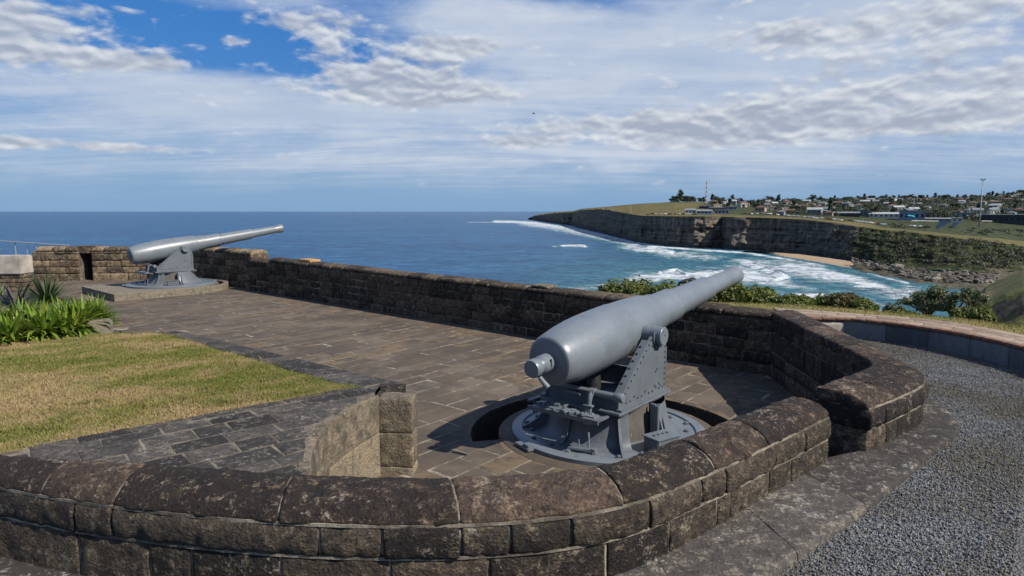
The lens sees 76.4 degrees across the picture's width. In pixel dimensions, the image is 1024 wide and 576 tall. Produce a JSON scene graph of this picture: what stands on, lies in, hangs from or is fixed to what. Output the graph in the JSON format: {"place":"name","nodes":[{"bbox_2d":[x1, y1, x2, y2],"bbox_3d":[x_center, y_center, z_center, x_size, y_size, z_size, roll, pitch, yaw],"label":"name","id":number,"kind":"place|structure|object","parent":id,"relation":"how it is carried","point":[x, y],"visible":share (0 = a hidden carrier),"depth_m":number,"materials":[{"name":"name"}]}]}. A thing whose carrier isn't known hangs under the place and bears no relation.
{"place":"outdoors","nodes":[
{"label":"outdoors","id":0,"kind":"place"},
{"bbox_2d":[0,240,69,254],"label":"railing","id":1,"kind":"object","parent":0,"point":[14,242],"visible":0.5,"depth_m":24.70,"materials":[{"name":"grey metal"}]},
{"bbox_2d":[0,330,359,453],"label":"lawn","id":2,"kind":"structure","parent":0,"point":[57,415],"depth_m":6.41,"materials":[{"name":"plant"}]},
{"bbox_2d":[0,318,10,345],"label":"strap leaf plant","id":3,"kind":"object","parent":2,"relation":"on","point":[6,344],"visible":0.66,"depth_m":11.74,"materials":[{"name":"green plant"}]},
{"bbox_2d":[0,297,21,320],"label":"strap leaf plant","id":4,"kind":"object","parent":2,"relation":"on","point":[4,313],"visible":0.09,"depth_m":12.82,"materials":[{"name":"green plant"}]},
{"bbox_2d":[0,306,40,342],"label":"strap leaf plant","id":5,"kind":"object","parent":2,"relation":"on","point":[13,334],"visible":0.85,"depth_m":11.97,"materials":[{"name":"green plant"}]},
{"bbox_2d":[7,297,39,317],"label":"strap leaf plant","id":6,"kind":"object","parent":2,"relation":"on","point":[23,307],"visible":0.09,"depth_m":13.11,"materials":[{"name":"green plant"}]},
{"bbox_2d":[0,298,46,325],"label":"strap leaf plant","id":7,"kind":"object","parent":2,"relation":"on","point":[18,308],"visible":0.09,"depth_m":12.97,"materials":[{"name":"green plant"}]},
{"bbox_2d":[1,301,76,341],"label":"strap leaf plant","id":8,"kind":"object","parent":2,"relation":"on","point":[28,329],"visible":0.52,"depth_m":12.31,"materials":[{"name":"green plant"}]},
{"bbox_2d":[20,303,76,341],"bbox_3d":[-8.972,0.722,12.441,1.222,0.872,1.259,1,7,5],"label":"strap leaf plant","id":9,"kind":"object","parent":2,"relation":"on","point":[42,324],"visible":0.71,"depth_m":12.40,"materials":[{"name":"green plant"}]},
{"bbox_2d":[39,300,95,339],"bbox_3d":[-8.734,0.691,12.750,1.208,0.910,1.298,-2,7,-15],"label":"strap leaf plant","id":10,"kind":"object","parent":2,"relation":"on","point":[63,322],"visible":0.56,"depth_m":12.68,"materials":[{"name":"green plant"}]},
{"bbox_2d":[1,383,382,476],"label":"ledge paving","id":11,"kind":"structure","parent":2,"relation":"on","point":[258,460],"depth_m":4.70,"materials":[{"name":"stone"}]},
{"bbox_2d":[0,279,792,479],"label":"courtyard paving","id":12,"kind":"structure","parent":0,"point":[464,355],"depth_m":10.81,"materials":[{"name":"stone"}]},
{"bbox_2d":[0,272,33,290],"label":"brick pier","id":13,"kind":"structure","parent":12,"relation":"on","point":[12,281],"depth_m":19.51,"materials":[{"name":"beige stone"}]},
{"bbox_2d":[0,255,33,274],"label":"rendered slab","id":14,"kind":"structure","parent":13,"relation":"on","point":[15,264],"depth_m":19.41,"materials":[{"name":"grey concrete"}]},
{"bbox_2d":[0,279,37,307],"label":"agave","id":15,"kind":"object","parent":12,"relation":"on","point":[4,299],"visible":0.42,"depth_m":14.96,"materials":[{"name":"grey plant"}]},
{"bbox_2d":[2,300,39,322],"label":"strap leaf plant","id":16,"kind":"object","parent":12,"relation":"on","point":[20,309],"visible":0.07,"depth_m":12.91,"materials":[{"name":"green plant"}]},
{"bbox_2d":[11,297,42,315],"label":"strap leaf plant","id":17,"kind":"object","parent":12,"relation":"on","point":[24,305],"visible":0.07,"depth_m":13.28,"materials":[{"name":"green plant"}]},
{"bbox_2d":[12,296,68,323],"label":"strap leaf plant","id":18,"kind":"object","parent":12,"relation":"on","point":[42,310],"visible":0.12,"depth_m":12.93,"materials":[{"name":"green plant"}]},
{"bbox_2d":[0,269,82,309],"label":"spiky plant","id":19,"kind":"object","parent":12,"relation":"on","point":[40,295],"visible":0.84,"depth_m":14.93,"materials":[{"name":"green plant"}]},
{"bbox_2d":[32,246,88,280],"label":"stone wall","id":20,"kind":"structure","parent":12,"relation":"on","point":[71,262],"depth_m":22.53,"materials":[{"name":"brown stone"}]},
{"bbox_2d":[77,245,101,253],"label":"stone lintel","id":21,"kind":"structure","parent":20,"relation":"on","point":[84,249],"depth_m":22.59,"materials":[{"name":"brown stone"}]},
{"bbox_2d":[35,302,88,337],"bbox_3d":[-8.917,0.736,12.921,1.222,0.952,1.298,-3,7,-23],"label":"strap leaf plant","id":22,"kind":"object","parent":12,"relation":"on","point":[62,333],"visible":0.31,"depth_m":12.71,"materials":[{"name":"green plant"}]},
{"bbox_2d":[46,297,95,314],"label":"strap leaf plant","id":23,"kind":"object","parent":12,"relation":"on","point":[65,306],"visible":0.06,"depth_m":13.18,"materials":[{"name":"green plant"}]},
{"bbox_2d":[49,294,98,333],"bbox_3d":[-8.857,0.634,13.139,1.249,1.064,1.364,-4,8,-32],"label":"strap leaf plant","id":24,"kind":"object","parent":12,"relation":"on","point":[70,311],"visible":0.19,"depth_m":13.06,"materials":[{"name":"green plant"}]},
{"bbox_2d":[50,298,105,318],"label":"strap leaf plant","id":25,"kind":"object","parent":12,"relation":"on","point":[76,306],"visible":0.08,"depth_m":13.55,"materials":[{"name":"green plant"}]},
{"bbox_2d":[48,302,109,337],"bbox_3d":[-8.675,0.729,12.948,1.331,0.976,1.252,2,7,15],"label":"strap leaf plant","id":26,"kind":"object","parent":12,"relation":"on","point":[80,320],"visible":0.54,"depth_m":12.85,"materials":[{"name":"green plant"}]},
{"bbox_2d":[62,296,116,318],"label":"strap leaf plant","id":27,"kind":"object","parent":12,"relation":"on","point":[91,312],"visible":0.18,"depth_m":13.38,"materials":[{"name":"green plant"}]},
{"bbox_2d":[69,294,115,324],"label":"strap leaf plant","id":28,"kind":"object","parent":12,"relation":"on","point":[93,303],"visible":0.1,"depth_m":13.71,"materials":[{"name":"green plant"}]},
{"bbox_2d":[68,293,120,324],"bbox_3d":[-8.858,0.584,13.487,1.310,0.987,1.409,-5,8,-37],"label":"strap leaf plant","id":29,"kind":"object","parent":12,"relation":"on","point":[86,308],"visible":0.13,"depth_m":13.54,"materials":[{"name":"green plant"}]},
{"bbox_2d":[88,318,112,332],"bbox_3d":[-8.300,0.786,13.133,0.420,0.300,0.260,-4,8,-28],"label":"border stone","id":30,"kind":"object","parent":12,"relation":"on","point":[100,328],"visible":0.71,"depth_m":13.04,"materials":[{"name":"stone"}]},
{"bbox_2d":[85,301,118,318],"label":"strap leaf plant","id":31,"kind":"object","parent":12,"relation":"on","point":[105,310],"visible":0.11,"depth_m":13.97,"materials":[{"name":"green plant"}]},
{"bbox_2d":[86,294,120,323],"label":"strap leaf plant","id":32,"kind":"object","parent":12,"relation":"on","point":[106,306],"visible":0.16,"depth_m":14.04,"materials":[{"name":"green plant"}]},
{"bbox_2d":[83,292,132,323],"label":"strap leaf plant","id":33,"kind":"object","parent":12,"relation":"on","point":[85,301],"visible":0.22,"depth_m":13.98,"materials":[{"name":"green plant"}]},
{"bbox_2d":[91,246,148,279],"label":"stone wall","id":34,"kind":"structure","parent":12,"relation":"on","point":[111,263],"depth_m":22.67,"materials":[{"name":"brown stone"}]},
{"bbox_2d":[87,253,92,279],"bbox_3d":[-14.757,-0.827,23.213,0.750,1.200,0.080,0,7,-4],"label":"slit shutter","id":35,"kind":"object","parent":34,"relation":"attached to","point":[90,267],"visible":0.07,"depth_m":23.16,"materials":[{"name":"metal"}]},
{"bbox_2d":[82,279,228,301],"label":"gun plinth","id":36,"kind":"structure","parent":12,"relation":"on","point":[116,292],"depth_m":18.41,"materials":[{"name":"concrete"}]},
{"bbox_2d":[122,224,283,288],"bbox_3d":[-9.502,-1.067,20.502,2.480,1.813,4.931,6,9,42],"label":"coastal gun","id":37,"kind":"object","parent":36,"relation":"on","point":[170,264],"visible":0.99,"depth_m":19.35,"materials":[{"name":"grey paint"}]},
{"bbox_2d":[193,247,268,288],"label":"stone wall","id":38,"kind":"structure","parent":12,"relation":"on","point":[230,266],"depth_m":21.00,"materials":[{"name":"stone"}]},
{"bbox_2d":[162,331,405,396],"bbox_3d":[-4.052,0.963,9.522,0.437,0.842,8.825,-6,9,-40],"label":"lawn edging","id":39,"kind":"object","parent":12,"relation":"on","point":[339,376],"visible":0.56,"depth_m":7.54,"materials":[{"name":"stone"}]},
{"bbox_2d":[298,392,417,477],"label":"retaining wall","id":40,"kind":"structure","parent":12,"relation":"on","point":[373,436],"depth_m":5.74,"materials":[{"name":"stone"}]},
{"bbox_2d":[0,396,830,575],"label":"parapet wall","id":41,"kind":"structure","parent":12,"relation":"on","point":[94,518],"depth_m":3.44,"materials":[{"name":"stone"}]},
{"bbox_2d":[248,257,780,375],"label":"stone wall","id":42,"kind":"structure","parent":12,"relation":"on","point":[726,336],"depth_m":13.10,"materials":[{"name":"brown stone"}]},
{"bbox_2d":[471,399,725,441],"bbox_3d":[1.050,1.761,7.606,3.030,0.440,2.155,0,7,0],"label":"pit lining","id":43,"kind":"object","parent":12,"relation":"on","point":[486,427],"visible":0.09,"depth_m":7.96,"materials":[{"name":"metal"}]},
{"bbox_2d":[499,408,710,469],"bbox_3d":[1.050,1.776,7.168,2.394,0.432,2.394,0,7,0],"label":"stone ring","id":44,"kind":"object","parent":12,"relation":"on","point":[507,438],"visible":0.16,"depth_m":6.62,"materials":[{"name":"grey stone"}]},
{"bbox_2d":[512,266,743,465],"bbox_3d":[1.766,0.707,7.931,2.100,1.636,5.071,5,9,39],"label":"coastal gun","id":45,"kind":"object","parent":12,"relation":"on","point":[598,406],"visible":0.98,"depth_m":6.64,"materials":[{"name":"grey paint"}]},
{"bbox_2d":[770,310,928,457],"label":"parapet wall","id":46,"kind":"structure","parent":12,"relation":"on","point":[867,396],"depth_m":5.91,"materials":[{"name":"stone"}]},
{"bbox_2d":[0,211,1013,317],"bbox_3d":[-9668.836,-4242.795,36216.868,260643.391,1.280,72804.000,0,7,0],"label":"sea","id":47,"kind":"structure","parent":0,"point":[513,246],"depth_m":601.37,"materials":[{"name":"liquid"}]},
{"bbox_2d":[677,277,695,285],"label":"surf rock","id":48,"kind":"object","parent":47,"relation":"in","point":[685,280],"visible":0.23,"depth_m":281.41,"materials":[{"name":"grey stone"}]},
{"bbox_2d":[853,263,1019,291],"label":"rock shelf","id":49,"kind":"object","parent":47,"relation":"in","point":[861,267],"visible":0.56,"depth_m":309.30,"materials":[{"name":"stone"}]},
{"bbox_2d":[931,277,940,281],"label":"boulder","id":50,"kind":"object","parent":49,"relation":"on","point":[933,279],"visible":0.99,"depth_m":295.67,"materials":[{"name":"beige stone"}]},
{"bbox_2d":[0,0,1023,210],"label":"sky","id":51,"kind":"structure","parent":0,"point":[106,105],"materials":[{"name":"blue"}]},
{"bbox_2d":[528,192,1023,271],"bbox_3d":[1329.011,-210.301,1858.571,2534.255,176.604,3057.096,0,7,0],"label":"headland","id":52,"kind":"structure","parent":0,"point":[734,230],"depth_m":533.54,"materials":[{"name":"green plant"}]},
{"bbox_2d":[677,190,683,200],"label":"tree","id":53,"kind":"object","parent":52,"relation":"on","point":[681,193],"visible":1,"depth_m":951.07,"materials":[{"name":"green plant"}]},
{"bbox_2d":[685,208,695,213],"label":"building","id":54,"kind":"structure","parent":52,"relation":"on","point":[690,210],"depth_m":627.37,"materials":[{"name":"white glass"}]},
{"bbox_2d":[696,210,712,214],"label":"building","id":55,"kind":"structure","parent":52,"relation":"on","point":[704,212],"depth_m":615.65,"materials":[{"name":"white glass"}]},
{"bbox_2d":[699,205,710,208],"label":"building","id":56,"kind":"structure","parent":52,"relation":"on","point":[704,206],"depth_m":743.77,"materials":[{"name":"grey glass"}]},
{"bbox_2d":[709,207,723,210],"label":"building","id":57,"kind":"structure","parent":52,"relation":"on","point":[716,208],"depth_m":689.69,"materials":[{"name":"grey glass"}]},
{"bbox_2d":[714,210,728,214],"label":"building","id":58,"kind":"structure","parent":52,"relation":"on","point":[721,212],"depth_m":631.18,"materials":[{"name":"grey glass"}]},
{"bbox_2d":[724,206,736,209],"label":"building","id":59,"kind":"structure","parent":52,"relation":"on","point":[730,208],"depth_m":716.17,"materials":[{"name":"grey glass"}]},
{"bbox_2d":[738,201,746,206],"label":"house","id":60,"kind":"structure","parent":52,"relation":"on","point":[740,204],"depth_m":785.74,"materials":[{"name":"tile"}]},
{"bbox_2d":[755,206,766,211],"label":"house","id":61,"kind":"structure","parent":52,"relation":"on","point":[760,208],"depth_m":667.23,"materials":[{"name":"paint"}]},
{"bbox_2d":[806,207,822,214],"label":"house","id":62,"kind":"structure","parent":52,"relation":"on","point":[816,209],"depth_m":596.28,"materials":[{"name":"white glass"}]},
{"bbox_2d":[824,211,833,215],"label":"house","id":63,"kind":"structure","parent":52,"relation":"on","point":[827,213],"depth_m":581.52,"materials":[{"name":"tile"}]},
{"bbox_2d":[833,212,859,216],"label":"building","id":64,"kind":"structure","parent":52,"relation":"on","point":[851,214],"depth_m":580.90,"materials":[{"name":"grey glass"}]},
{"bbox_2d":[856,211,871,216],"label":"building","id":65,"kind":"structure","parent":52,"relation":"on","point":[864,213],"depth_m":589.85,"materials":[{"name":"grey glass"}]},
{"bbox_2d":[868,212,898,218],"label":"building","id":66,"kind":"structure","parent":52,"relation":"on","point":[895,215],"depth_m":579.80,"materials":[{"name":"white glass"}]},
{"bbox_2d":[748,191,1023,219],"bbox_3d":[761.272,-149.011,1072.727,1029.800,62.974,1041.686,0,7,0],"label":"woodland","id":67,"kind":"object","parent":52,"relation":"on","point":[884,207],"visible":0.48,"depth_m":810.49,"materials":[{"name":"green plant"}]},
{"bbox_2d":[891,206,905,209],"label":"house","id":68,"kind":"structure","parent":52,"relation":"on","point":[901,207],"depth_m":712.48,"materials":[{"name":"white glass"}]},
{"bbox_2d":[899,211,924,221],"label":"building","id":69,"kind":"structure","parent":52,"relation":"on","point":[919,215],"depth_m":545.92,"materials":[{"name":"blue glass"}]},
{"bbox_2d":[831,222,1023,269],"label":"scrub","id":70,"kind":"object","parent":52,"relation":"on","point":[985,255],"visible":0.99,"depth_m":386.81,"materials":[{"name":"green plant"}]},
{"bbox_2d":[925,212,940,217],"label":"building","id":71,"kind":"structure","parent":52,"relation":"on","point":[928,214],"depth_m":567.65,"materials":[{"name":"grey glass"}]},
{"bbox_2d":[925,218,950,222],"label":"building","id":72,"kind":"structure","parent":52,"relation":"on","point":[937,219],"depth_m":545.92,"materials":[{"name":"white glass"}]},
{"bbox_2d":[936,221,948,228],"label":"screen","id":73,"kind":"object","parent":52,"relation":"on","point":[940,224],"visible":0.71,"depth_m":456.16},
{"bbox_2d":[950,203,961,207],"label":"tree","id":74,"kind":"object","parent":52,"relation":"on","point":[955,204],"visible":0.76,"depth_m":804.02,"materials":[{"name":"green plant"}]},
{"bbox_2d":[950,218,962,222],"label":"building","id":75,"kind":"structure","parent":52,"relation":"on","point":[959,220],"depth_m":546.74,"materials":[{"name":"grey glass"}]},
{"bbox_2d":[956,212,967,218],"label":"building","id":76,"kind":"structure","parent":52,"relation":"on","point":[960,213],"depth_m":607.46,"materials":[{"name":"grey glass"}]},
{"bbox_2d":[970,208,983,214],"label":"house","id":77,"kind":"structure","parent":52,"relation":"on","point":[975,209],"depth_m":686.15,"materials":[{"name":"white glass"}]},
{"bbox_2d":[978,178,985,226],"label":"floodlight mast","id":78,"kind":"object","parent":52,"relation":"on","point":[981,202],"visible":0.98,"depth_m":502.26,"materials":[{"name":"grey metal"}]},
{"bbox_2d":[987,208,999,213],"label":"house","id":79,"kind":"structure","parent":52,"relation":"on","point":[992,210],"depth_m":686.88,"materials":[{"name":"white glass"}]},
{"bbox_2d":[987,204,1001,207],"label":"house","id":80,"kind":"structure","parent":52,"relation":"on","point":[994,205],"depth_m":804.58,"materials":[{"name":"white glass"}]},
{"bbox_2d":[981,214,1023,224],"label":"building","id":81,"kind":"structure","parent":52,"relation":"on","point":[1015,219],"depth_m":555.59,"materials":[{"name":"grey glass"}]},
{"bbox_2d":[1013,199,1023,203],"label":"tree","id":82,"kind":"object","parent":52,"relation":"on","point":[1019,201],"visible":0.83,"depth_m":902.60,"materials":[{"name":"green plant"}]},
{"bbox_2d":[750,251,852,267],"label":"beach","id":83,"kind":"structure","parent":0,"point":[844,263],"depth_m":432.50,"materials":[{"name":"beige sand"}]},
{"bbox_2d":[710,301,1023,334],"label":"hill","id":84,"kind":"structure","parent":0,"point":[895,314],"depth_m":10.59,"materials":[{"name":"green plant"}]},
{"bbox_2d":[596,275,653,294],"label":"bush","id":85,"kind":"object","parent":84,"relation":"on","point":[634,287],"visible":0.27,"depth_m":15.30,"materials":[{"name":"green plant"}]},
{"bbox_2d":[641,279,690,295],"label":"bush","id":86,"kind":"object","parent":84,"relation":"on","point":[655,289],"visible":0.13,"depth_m":14.51,"materials":[{"name":"green plant"}]},
{"bbox_2d":[707,283,756,303],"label":"bush","id":87,"kind":"object","parent":84,"relation":"on","point":[738,293],"visible":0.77,"depth_m":13.31,"materials":[{"name":"green plant"}]},
{"bbox_2d":[742,284,779,303],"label":"bush","id":88,"kind":"object","parent":84,"relation":"on","point":[764,294],"visible":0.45,"depth_m":13.34,"materials":[{"name":"green plant"}]},
{"bbox_2d":[772,293,815,305],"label":"bush","id":89,"kind":"object","parent":84,"relation":"on","point":[794,298],"visible":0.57,"depth_m":12.93,"materials":[{"name":"green plant"}]},
{"bbox_2d":[807,292,832,306],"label":"bush","id":90,"kind":"object","parent":84,"relation":"on","point":[819,298],"visible":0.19,"depth_m":13.48,"materials":[{"name":"green plant"}]},
{"bbox_2d":[823,291,859,308],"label":"bush","id":91,"kind":"object","parent":84,"relation":"on","point":[843,300],"visible":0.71,"depth_m":12.84,"materials":[{"name":"green plant"}]},
{"bbox_2d":[850,296,879,310],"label":"bush","id":92,"kind":"object","parent":84,"relation":"on","point":[864,303],"visible":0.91,"depth_m":12.49,"materials":[{"name":"green plant"}]},
{"bbox_2d":[882,301,901,310],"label":"bush","id":93,"kind":"object","parent":84,"relation":"on","point":[888,307],"visible":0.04,"depth_m":17.41,"materials":[{"name":"green plant"}]},
{"bbox_2d":[889,306,919,314],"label":"bush","id":94,"kind":"object","parent":84,"relation":"on","point":[900,308],"visible":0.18,"depth_m":14.62,"materials":[{"name":"green plant"}]},
{"bbox_2d":[897,284,961,314],"bbox_3d":[10.902,0.662,16.981,1.686,1.634,1.242,-5,9,-39],"label":"bush","id":95,"kind":"object","parent":84,"relation":"on","point":[920,301],"visible":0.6,"depth_m":16.76,"materials":[{"name":"green plant"}]},
{"bbox_2d":[922,286,989,314],"bbox_3d":[11.126,0.710,16.263,1.466,1.463,1.085,0,7,0],"label":"bush","id":96,"kind":"object","parent":84,"relation":"on","point":[936,294],"visible":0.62,"depth_m":16.19,"materials":[{"name":"green plant"}]},
{"bbox_2d":[948,306,969,319],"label":"bush","id":97,"kind":"object","parent":84,"relation":"on","point":[958,313],"visible":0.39,"depth_m":14.98,"materials":[{"name":"green plant"}]},
{"bbox_2d":[959,288,992,310],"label":"bush","id":98,"kind":"object","parent":84,"relation":"on","point":[969,301],"visible":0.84,"depth_m":15.57,"materials":[{"name":"green plant"}]},
{"bbox_2d":[963,305,997,321],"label":"bush","id":99,"kind":"object","parent":84,"relation":"on","point":[983,313],"visible":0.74,"depth_m":12.95,"materials":[{"name":"green plant"}]},
{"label":"path bed","id":100,"kind":"structure","parent":84,"relation":"on","visible":0},
{"bbox_2d":[774,308,1023,344],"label":"flagstone path","id":101,"kind":"structure","parent":100,"relation":"on","point":[1003,335],"depth_m":9.66,"materials":[{"name":"beige concrete"}]},
{"bbox_2d":[778,338,1023,575],"bbox_3d":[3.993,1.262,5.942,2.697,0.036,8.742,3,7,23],"label":"gravel","id":102,"kind":"structure","parent":0,"point":[884,562],"depth_m":4.46,"materials":[{"name":"grey gravel"}]},
{"bbox_2d":[809,316,1023,370],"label":"kerb wall","id":103,"kind":"structure","parent":102,"relation":"on","point":[1000,351],"depth_m":9.24,"materials":[{"name":"grey concrete"}]},
{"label":"footing bed","id":104,"kind":"structure","parent":102,"relation":"on","visible":0},
{"bbox_2d":[0,396,959,575],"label":"footing","id":105,"kind":"object","parent":104,"relation":"on","point":[775,532],"visible":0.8,"depth_m":4.11,"materials":[{"name":"stone"}]},
{"bbox_2d":[981,270,1023,326],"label":"spur","id":106,"kind":"structure","parent":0,"point":[1006,294],"depth_m":44.76,"materials":[{"name":"green plant"}]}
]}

